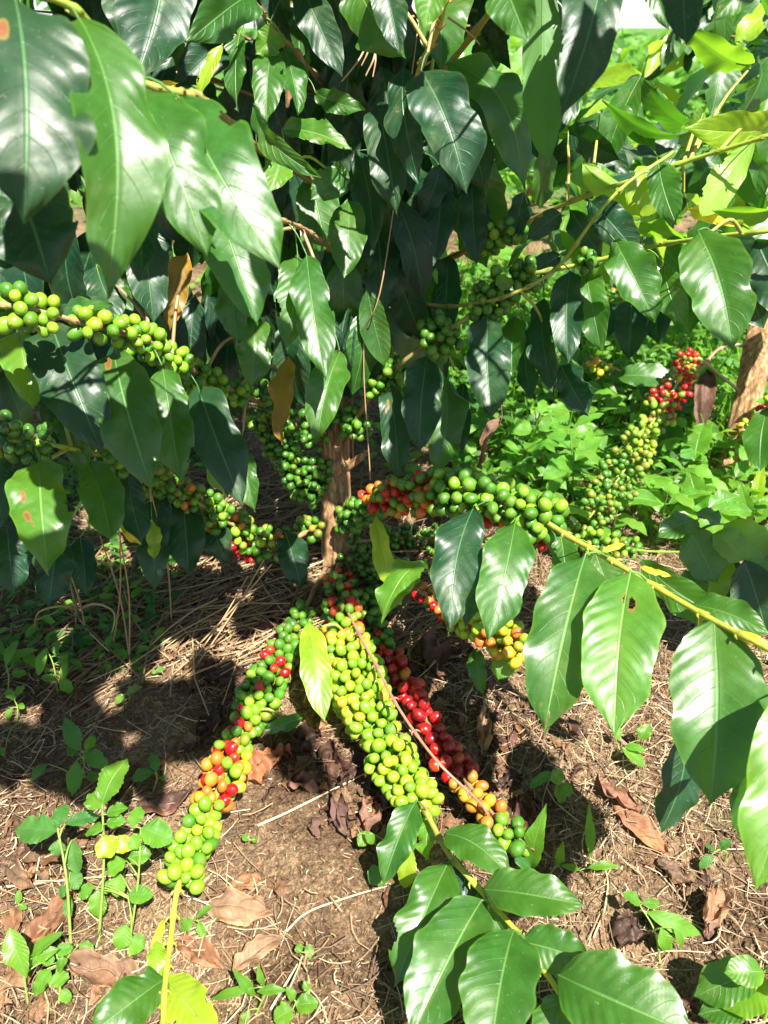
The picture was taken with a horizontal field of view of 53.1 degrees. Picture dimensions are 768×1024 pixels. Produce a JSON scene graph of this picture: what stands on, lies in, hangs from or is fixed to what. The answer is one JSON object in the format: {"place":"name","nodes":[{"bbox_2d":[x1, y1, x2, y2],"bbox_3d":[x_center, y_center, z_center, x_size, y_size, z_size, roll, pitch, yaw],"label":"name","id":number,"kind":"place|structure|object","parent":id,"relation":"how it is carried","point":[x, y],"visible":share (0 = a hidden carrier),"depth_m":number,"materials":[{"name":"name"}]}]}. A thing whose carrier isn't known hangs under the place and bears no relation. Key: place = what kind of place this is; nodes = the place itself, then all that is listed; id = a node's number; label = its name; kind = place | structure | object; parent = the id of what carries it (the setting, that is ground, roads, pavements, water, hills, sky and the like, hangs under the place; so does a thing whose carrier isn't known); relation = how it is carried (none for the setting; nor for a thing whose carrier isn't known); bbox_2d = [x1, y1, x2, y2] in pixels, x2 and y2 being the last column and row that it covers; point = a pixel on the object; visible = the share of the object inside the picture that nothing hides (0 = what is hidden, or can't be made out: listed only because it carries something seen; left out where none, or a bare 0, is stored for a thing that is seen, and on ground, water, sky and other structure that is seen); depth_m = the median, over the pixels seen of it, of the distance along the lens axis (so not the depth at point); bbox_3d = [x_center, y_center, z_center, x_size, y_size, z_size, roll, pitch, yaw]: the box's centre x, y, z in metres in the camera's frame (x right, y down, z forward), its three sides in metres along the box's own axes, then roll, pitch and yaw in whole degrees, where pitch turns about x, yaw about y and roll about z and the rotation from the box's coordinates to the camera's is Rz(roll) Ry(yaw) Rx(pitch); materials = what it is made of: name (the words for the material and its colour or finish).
{"place":"outdoors","nodes":[
{"label":"outdoors","id":0,"kind":"place"},
{"bbox_2d":[34,0,670,27],"label":"sky","id":1,"kind":"structure","parent":0,"point":[633,13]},
{"bbox_2d":[0,28,767,1023],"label":"ground","id":2,"kind":"structure","parent":0,"point":[280,864],"depth_m":0.81,"materials":[{"name":"soil"}]},
{"bbox_2d":[0,685,24,755],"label":"weed seedling","id":3,"kind":"object","parent":2,"relation":"on","point":[9,693],"visible":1,"depth_m":0.93,"materials":[{"name":"green plant"}]},
{"bbox_2d":[0,857,36,889],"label":"fallen leaf","id":4,"kind":"object","parent":2,"relation":"on","point":[13,874],"visible":1,"depth_m":0.75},
{"bbox_2d":[0,640,37,689],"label":"weed seedling","id":5,"kind":"object","parent":2,"relation":"on","point":[10,654],"visible":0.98,"depth_m":0.96,"materials":[{"name":"green plant"}]},
{"bbox_2d":[14,890,26,909],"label":"weed seedling","id":6,"kind":"object","parent":2,"relation":"on","point":[18,899],"visible":1,"depth_m":0.73,"materials":[{"name":"green plant"}]},
{"bbox_2d":[0,927,51,990],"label":"fallen leaf","id":7,"kind":"object","parent":2,"relation":"on","point":[15,978],"visible":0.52,"depth_m":0.67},
{"bbox_2d":[1,928,65,1007],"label":"seedling","id":8,"kind":"object","parent":2,"relation":"on","point":[18,958],"visible":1,"depth_m":0.65,"materials":[{"name":"green plant"}]},
{"bbox_2d":[13,832,81,865],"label":"fallen leaf","id":9,"kind":"object","parent":2,"relation":"on","point":[35,853],"visible":0.6,"depth_m":0.78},
{"bbox_2d":[23,890,75,943],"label":"fallen leaf","id":10,"kind":"object","parent":2,"relation":"on","point":[33,929],"visible":0.68,"depth_m":0.72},
{"bbox_2d":[35,640,72,694],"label":"weed seedling","id":11,"kind":"object","parent":2,"relation":"on","point":[65,685],"visible":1,"depth_m":0.95,"materials":[{"name":"green plant"}]},
{"bbox_2d":[15,804,99,944],"bbox_3d":[-0.312,0.342,0.719,0.077,0.094,0.096,0,33,0],"label":"seedling","id":12,"kind":"object","parent":2,"relation":"on","point":[32,829],"visible":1,"depth_m":0.72,"materials":[{"name":"green plant"}]},
{"bbox_2d":[32,940,94,1003],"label":"weed seedling","id":13,"kind":"object","parent":2,"relation":"on","point":[59,978],"visible":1,"depth_m":0.67,"materials":[{"name":"green plant"}]},
{"bbox_2d":[30,717,108,795],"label":"seedling","id":14,"kind":"object","parent":2,"relation":"on","point":[72,736],"visible":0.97,"depth_m":0.81,"materials":[{"name":"green plant"}]},
{"bbox_2d":[34,584,115,646],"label":"dry grass stem","id":15,"kind":"object","parent":2,"relation":"on","point":[75,608],"visible":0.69,"depth_m":1.03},
{"bbox_2d":[0,873,151,886],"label":"dry stalk","id":16,"kind":"object","parent":2,"relation":"on","point":[83,878],"visible":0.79,"depth_m":0.76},
{"bbox_2d":[69,175,84,208],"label":"coffee bush","id":17,"kind":"object","parent":2,"relation":"on","point":[74,196],"visible":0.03,"depth_m":2.16,"materials":[{"name":"green plant"}]},
{"bbox_2d":[71,577,87,634],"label":"dry stalk","id":18,"kind":"object","parent":2,"relation":"on","point":[79,603],"visible":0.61,"depth_m":1.02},
{"bbox_2d":[0,435,205,679],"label":"clover","id":19,"kind":"object","parent":2,"relation":"on","point":[121,652],"visible":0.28,"depth_m":1.07,"materials":[{"name":"green plant"}]},
{"bbox_2d":[65,947,141,987],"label":"fallen leaf","id":20,"kind":"object","parent":2,"relation":"on","point":[87,961],"visible":0.69,"depth_m":0.69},
{"bbox_2d":[83,759,131,941],"bbox_3d":[-0.255,0.319,0.725,0.042,0.134,0.104,-5,33,-8],"label":"seedling","id":21,"kind":"object","parent":2,"relation":"on","point":[110,780],"visible":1,"depth_m":0.71,"materials":[{"name":"green plant"}]},
{"bbox_2d":[99,536,129,655],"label":"dry stalk","id":22,"kind":"object","parent":2,"relation":"on","point":[118,594],"visible":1,"depth_m":0.94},
{"bbox_2d":[112,532,120,648],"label":"dry stalk","id":23,"kind":"object","parent":2,"relation":"on","point":[119,588],"visible":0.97,"depth_m":0.93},
{"bbox_2d":[118,530,130,651],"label":"dry stalk","id":24,"kind":"object","parent":2,"relation":"on","point":[128,593],"visible":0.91,"depth_m":0.92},
{"bbox_2d":[78,807,172,953],"bbox_3d":[-0.239,0.341,0.723,0.067,0.100,0.082,21,39,29],"label":"seedling","id":25,"kind":"object","parent":2,"relation":"on","point":[156,833],"visible":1,"depth_m":0.71,"materials":[{"name":"green plant"}]},
{"bbox_2d":[115,684,142,703],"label":"weed seedling","id":26,"kind":"object","parent":2,"relation":"on","point":[119,698],"visible":1,"depth_m":0.94,"materials":[{"name":"green plant"}]},
{"bbox_2d":[116,764,143,793],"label":"fallen leaf","id":27,"kind":"object","parent":2,"relation":"on","point":[128,775],"visible":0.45,"depth_m":0.84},
{"bbox_2d":[112,885,153,956],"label":"weed seedling","id":28,"kind":"object","parent":2,"relation":"on","point":[122,938],"visible":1,"depth_m":0.69,"materials":[{"name":"green plant"}]},
{"bbox_2d":[131,754,165,794],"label":"weed seedling","id":29,"kind":"object","parent":2,"relation":"on","point":[141,774],"visible":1,"depth_m":0.83,"materials":[{"name":"green plant"}]},
{"bbox_2d":[152,666,163,673],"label":"weed seedling","id":30,"kind":"object","parent":2,"relation":"on","point":[159,669],"visible":1,"depth_m":0.98,"materials":[{"name":"green plant"}]},
{"bbox_2d":[129,788,193,815],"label":"fallen leaf","id":31,"kind":"object","parent":2,"relation":"on","point":[174,797],"visible":0.85,"depth_m":0.83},
{"bbox_2d":[180,905,212,937],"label":"weed seedling","id":32,"kind":"object","parent":2,"relation":"on","point":[186,924],"visible":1,"depth_m":0.71,"materials":[{"name":"green plant"}]},
{"bbox_2d":[175,935,225,969],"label":"fallen leaf","id":33,"kind":"object","parent":2,"relation":"on","point":[208,949],"visible":0.98,"depth_m":0.69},
{"bbox_2d":[195,702,225,733],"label":"fallen leaf","id":34,"kind":"object","parent":2,"relation":"on","point":[215,716],"visible":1,"depth_m":0.92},
{"bbox_2d":[3,254,420,475],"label":"undergrowth","id":35,"kind":"object","parent":2,"relation":"on","point":[416,454],"visible":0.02,"depth_m":1.46,"materials":[{"name":"green plant"}]},
{"bbox_2d":[188,576,247,667],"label":"dry stalk","id":36,"kind":"object","parent":2,"relation":"on","point":[220,623],"visible":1,"depth_m":0.99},
{"bbox_2d":[179,564,271,664],"bbox_3d":[-0.203,0.132,0.983,0.135,0.123,0.004,-13,35,-20],"label":"dry stalk","id":37,"kind":"object","parent":2,"relation":"on","point":[208,634],"visible":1,"depth_m":0.98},
{"bbox_2d":[205,660,247,683],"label":"fallen leaf","id":38,"kind":"object","parent":2,"relation":"on","point":[241,670],"visible":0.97,"depth_m":0.97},
{"bbox_2d":[191,560,263,671],"bbox_3d":[-0.199,0.134,0.983,0.123,0.121,0.006,-25,40,-33],"label":"dry stalk","id":39,"kind":"object","parent":2,"relation":"on","point":[228,618],"visible":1,"depth_m":0.98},
{"bbox_2d":[0,451,459,717],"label":"straw stalks","id":40,"kind":"object","parent":2,"relation":"on","point":[213,587],"visible":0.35,"depth_m":1.08,"materials":[{"name":"plant"}]},
{"bbox_2d":[206,886,272,926],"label":"fallen leaf","id":41,"kind":"object","parent":2,"relation":"on","point":[230,904],"visible":1,"depth_m":0.72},
{"bbox_2d":[182,0,308,107],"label":"coffee bush","id":42,"kind":"object","parent":2,"relation":"on","point":[288,95],"visible":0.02,"depth_m":2.39,"materials":[{"name":"green plant"}]},
{"bbox_2d":[210,964,286,1023],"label":"seedling","id":43,"kind":"object","parent":2,"relation":"on","point":[245,985],"visible":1,"depth_m":0.65,"materials":[{"name":"green plant"}]},
{"bbox_2d":[242,833,256,845],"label":"weed seedling","id":44,"kind":"object","parent":2,"relation":"on","point":[245,836],"visible":1,"depth_m":0.79,"materials":[{"name":"green plant"}]},
{"bbox_2d":[232,620,275,644],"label":"fallen leaf","id":45,"kind":"object","parent":2,"relation":"on","point":[266,625],"visible":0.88,"depth_m":1.03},
{"bbox_2d":[232,934,283,970],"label":"fallen leaf","id":46,"kind":"object","parent":2,"relation":"on","point":[259,946],"visible":0.97,"depth_m":0.69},
{"bbox_2d":[245,742,291,783],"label":"fallen leaf","id":47,"kind":"object","parent":2,"relation":"on","point":[262,762],"visible":0.87,"depth_m":0.86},
{"bbox_2d":[269,963,297,1009],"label":"dry stalk","id":48,"kind":"object","parent":2,"relation":"on","point":[279,994],"visible":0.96,"depth_m":0.67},
{"bbox_2d":[275,599,302,622],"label":"fallen leaf","id":49,"kind":"object","parent":2,"relation":"on","point":[284,608],"visible":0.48,"depth_m":1.06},
{"bbox_2d":[274,981,317,1023],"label":"weed seedling","id":50,"kind":"object","parent":2,"relation":"on","point":[306,1003],"visible":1,"depth_m":0.64,"materials":[{"name":"green plant"}]},
{"bbox_2d":[271,720,320,756],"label":"fallen leaf","id":51,"kind":"object","parent":2,"relation":"on","point":[303,737],"visible":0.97,"depth_m":0.88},
{"bbox_2d":[295,943,313,958],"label":"weed seedling","id":52,"kind":"object","parent":2,"relation":"on","point":[308,948],"visible":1,"depth_m":0.69,"materials":[{"name":"green plant"}]},
{"bbox_2d":[287,770,327,791],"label":"fallen leaf","id":53,"kind":"object","parent":2,"relation":"on","point":[308,781],"visible":1,"depth_m":0.83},
{"bbox_2d":[257,773,364,826],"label":"dry stalk","id":54,"kind":"object","parent":2,"relation":"on","point":[284,813],"visible":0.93,"depth_m":0.82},
{"bbox_2d":[316,739,351,787],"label":"fallen leaf","id":55,"kind":"object","parent":2,"relation":"on","point":[328,749],"visible":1,"depth_m":0.86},
{"bbox_2d":[286,886,385,931],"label":"dry stalk","id":56,"kind":"object","parent":2,"relation":"on","point":[295,921],"visible":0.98,"depth_m":0.73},
{"bbox_2d":[330,790,349,837],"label":"fallen leaf","id":57,"kind":"object","parent":2,"relation":"on","point":[336,812],"visible":1,"depth_m":0.81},
{"bbox_2d":[358,787,387,832],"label":"fallen leaf","id":58,"kind":"object","parent":2,"relation":"on","point":[368,821],"visible":0.83,"depth_m":0.80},
{"bbox_2d":[370,824,386,852],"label":"fallen leaf","id":59,"kind":"object","parent":2,"relation":"on","point":[382,833],"visible":0.15,"depth_m":0.79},
{"bbox_2d":[0,0,767,1023],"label":"coffee plant","id":60,"kind":"object","parent":2,"relation":"on","point":[128,356],"visible":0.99,"depth_m":0.76,"materials":[{"name":"green plant"}]},
{"bbox_2d":[151,496,172,623],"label":"dry stalk","id":61,"kind":"object","parent":60,"relation":"hanging from","point":[167,570],"visible":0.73,"depth_m":0.99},
{"bbox_2d":[0,339,767,1023],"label":"straw litter","id":62,"kind":"object","parent":2,"relation":"on","point":[672,637],"visible":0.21,"depth_m":0.84,"materials":[{"name":"plant"}]},
{"bbox_2d":[0,575,767,1023],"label":"leaf litter","id":63,"kind":"object","parent":2,"relation":"on","point":[14,919],"visible":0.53,"depth_m":0.84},
{"bbox_2d":[0,477,767,1023],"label":"soil crumbs","id":64,"kind":"object","parent":2,"relation":"on","point":[372,921],"visible":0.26,"depth_m":0.82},
{"bbox_2d":[357,831,416,887],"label":"weed seedling","id":65,"kind":"object","parent":2,"relation":"on","point":[406,871],"visible":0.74,"depth_m":0.74,"materials":[{"name":"green plant"}]},
{"bbox_2d":[69,145,714,300],"bbox_3d":[0.588,-1.919,4.413,7.297,0.553,5.598,0,33,0],"label":"ground cover","id":66,"kind":"object","parent":2,"relation":"on","point":[505,251],"visible":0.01,"depth_m":2.77,"materials":[{"name":"green plant"}]},
{"bbox_2d":[35,0,760,122],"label":"shrubbery","id":67,"kind":"object","parent":2,"relation":"on","point":[633,52],"visible":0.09,"depth_m":8.72,"materials":[{"name":"green plant"}]},
{"bbox_2d":[420,626,451,683],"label":"fallen leaf","id":68,"kind":"object","parent":2,"relation":"on","point":[435,648],"visible":1,"depth_m":0.99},
{"bbox_2d":[476,702,492,750],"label":"fallen leaf","id":69,"kind":"object","parent":2,"relation":"on","point":[484,726],"visible":1,"depth_m":0.90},
{"bbox_2d":[470,403,501,437],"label":"leafy weed","id":70,"kind":"object","parent":2,"relation":"on","point":[477,406],"visible":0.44,"depth_m":1.46,"materials":[{"name":"green plant"}]},
{"bbox_2d":[487,768,522,793],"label":"fallen leaf","id":71,"kind":"object","parent":2,"relation":"on","point":[511,777],"visible":0.95,"depth_m":0.84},
{"bbox_2d":[493,402,533,438],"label":"leafy weed","id":72,"kind":"object","parent":2,"relation":"on","point":[518,405],"visible":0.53,"depth_m":1.44,"materials":[{"name":"green plant"}]},
{"bbox_2d":[509,793,535,826],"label":"fallen leaf","id":73,"kind":"object","parent":2,"relation":"on","point":[525,807],"visible":0.59,"depth_m":0.81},
{"bbox_2d":[501,400,561,479],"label":"leafy weed","id":74,"kind":"object","parent":2,"relation":"on","point":[521,427],"visible":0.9,"depth_m":1.37,"materials":[{"name":"green plant"}]},
{"bbox_2d":[514,804,564,869],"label":"weed seedling","id":75,"kind":"object","parent":2,"relation":"on","point":[534,835],"visible":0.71,"depth_m":0.74,"materials":[{"name":"green plant"}]},
{"bbox_2d":[517,359,576,422],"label":"leafy weed","id":76,"kind":"object","parent":2,"relation":"on","point":[538,390],"visible":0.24,"depth_m":1.51,"materials":[{"name":"green plant"}]},
{"bbox_2d":[456,92,642,245],"bbox_3d":[0.597,-1.350,3.026,0.912,0.699,0.833,0,33,0],"label":"coffee bush","id":77,"kind":"object","parent":2,"relation":"on","point":[511,179],"visible":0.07,"depth_m":2.87,"materials":[{"name":"green plant"}]},
{"bbox_2d":[530,768,572,807],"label":"weed seedling","id":78,"kind":"object","parent":2,"relation":"on","point":[563,790],"visible":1,"depth_m":0.82,"materials":[{"name":"green plant"}]},
{"bbox_2d":[514,477,590,529],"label":"leafy weed","id":79,"kind":"object","parent":2,"relation":"on","point":[553,486],"visible":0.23,"depth_m":1.15,"materials":[{"name":"green plant"}]},
{"bbox_2d":[536,402,599,449],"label":"leafy weed","id":80,"kind":"object","parent":2,"relation":"on","point":[560,411],"visible":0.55,"depth_m":1.41,"materials":[{"name":"green plant"}]},
{"bbox_2d":[373,253,767,544],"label":"undergrowth","id":81,"kind":"object","parent":2,"relation":"on","point":[584,465],"visible":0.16,"depth_m":1.45,"materials":[{"name":"green plant"}]},
{"bbox_2d":[543,413,603,505],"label":"leafy weed","id":82,"kind":"object","parent":2,"relation":"on","point":[560,465],"visible":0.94,"depth_m":1.25,"materials":[{"name":"green plant"}]},
{"bbox_2d":[561,805,619,874],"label":"weed seedling","id":83,"kind":"object","parent":2,"relation":"on","point":[590,844],"visible":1,"depth_m":0.76,"materials":[{"name":"green plant"}]},
{"bbox_2d":[572,851,608,937],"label":"dry stalk","id":84,"kind":"object","parent":2,"relation":"on","point":[597,927],"visible":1,"depth_m":0.73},
{"bbox_2d":[555,388,630,422],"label":"leafy weed","id":85,"kind":"object","parent":2,"relation":"on","point":[597,394],"visible":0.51,"depth_m":1.47,"materials":[{"name":"green plant"}]},
{"bbox_2d":[447,242,766,453],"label":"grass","id":86,"kind":"structure","parent":2,"relation":"on","point":[618,350],"depth_m":1.75,"materials":[{"name":"green plant"}]},
{"bbox_2d":[586,502,646,538],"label":"leafy weed","id":87,"kind":"object","parent":2,"relation":"on","point":[622,519],"visible":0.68,"depth_m":1.17,"materials":[{"name":"green plant"}]},
{"bbox_2d":[594,772,640,814],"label":"fallen leaf","id":88,"kind":"object","parent":2,"relation":"on","point":[624,798],"visible":1,"depth_m":0.82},
{"bbox_2d":[594,412,660,472],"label":"leafy weed","id":89,"kind":"object","parent":2,"relation":"on","point":[634,417],"visible":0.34,"depth_m":1.38,"materials":[{"name":"green plant"}]},
{"bbox_2d":[612,724,651,766],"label":"weed seedling","id":90,"kind":"object","parent":2,"relation":"on","point":[632,751],"visible":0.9,"depth_m":0.86,"materials":[{"name":"green plant"}]},
{"bbox_2d":[611,909,654,948],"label":"fallen leaf","id":91,"kind":"object","parent":2,"relation":"on","point":[627,927],"visible":1,"depth_m":0.70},
{"bbox_2d":[501,0,767,527],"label":"coffee plant","id":92,"kind":"object","parent":2,"relation":"on","point":[662,387],"visible":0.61,"depth_m":1.26,"materials":[{"name":"green plant"}]},
{"bbox_2d":[612,805,668,853],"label":"fallen leaf","id":93,"kind":"object","parent":2,"relation":"on","point":[642,828],"visible":1,"depth_m":0.79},
{"bbox_2d":[623,890,700,968],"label":"weed seedling","id":94,"kind":"object","parent":2,"relation":"on","point":[679,926],"visible":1,"depth_m":0.69,"materials":[{"name":"green plant"}]},
{"bbox_2d":[614,477,711,544],"bbox_3d":[0.425,0.015,1.185,0.108,0.124,0.118,26,41,34],"label":"leafy weed","id":95,"kind":"object","parent":2,"relation":"on","point":[648,496],"visible":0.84,"depth_m":1.17,"materials":[{"name":"green plant"}]},
{"bbox_2d":[636,456,712,496],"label":"leafy weed","id":96,"kind":"object","parent":2,"relation":"on","point":[702,471],"visible":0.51,"depth_m":1.23,"materials":[{"name":"green plant"}]},
{"bbox_2d":[655,857,697,885],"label":"fallen leaf","id":97,"kind":"object","parent":2,"relation":"on","point":[672,870],"visible":1,"depth_m":0.75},
{"bbox_2d":[662,417,707,473],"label":"leafy weed","id":98,"kind":"object","parent":2,"relation":"on","point":[681,422],"visible":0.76,"depth_m":1.35,"materials":[{"name":"green plant"}]},
{"bbox_2d":[618,0,767,245],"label":"coffee bush","id":99,"kind":"object","parent":2,"relation":"on","point":[671,51],"visible":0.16,"depth_m":2.14,"materials":[{"name":"green plant"}]},
{"bbox_2d":[668,352,723,383],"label":"leafy weed","id":100,"kind":"object","parent":2,"relation":"on","point":[696,380],"visible":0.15,"depth_m":1.57,"materials":[{"name":"green plant"}]},
{"bbox_2d":[668,472,751,533],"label":"leafy weed","id":101,"kind":"object","parent":2,"relation":"on","point":[724,502],"visible":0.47,"depth_m":1.18,"materials":[{"name":"green plant"}]},
{"bbox_2d":[657,507,767,630],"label":"coffee sapling","id":102,"kind":"object","parent":2,"relation":"on","point":[709,560],"visible":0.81,"depth_m":0.93,"materials":[{"name":"green plant"}]},
{"bbox_2d":[699,839,730,868],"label":"weed seedling","id":103,"kind":"object","parent":2,"relation":"on","point":[707,860],"visible":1,"depth_m":0.76,"materials":[{"name":"green plant"}]},
{"bbox_2d":[703,882,730,932],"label":"fallen leaf","id":104,"kind":"object","parent":2,"relation":"on","point":[716,908],"visible":1,"depth_m":0.71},
{"bbox_2d":[694,954,767,1023],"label":"coffee sapling","id":105,"kind":"object","parent":2,"relation":"on","point":[731,989],"visible":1,"depth_m":0.63,"materials":[{"name":"green plant"}]},
{"bbox_2d":[703,460,767,492],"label":"leafy weed","id":106,"kind":"object","parent":2,"relation":"on","point":[741,468],"visible":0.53,"depth_m":1.25,"materials":[{"name":"green plant"}]},
{"bbox_2d":[738,467,767,522],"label":"leafy weed","id":107,"kind":"object","parent":2,"relation":"on","point":[758,483],"visible":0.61,"depth_m":1.20,"materials":[{"name":"green plant"}]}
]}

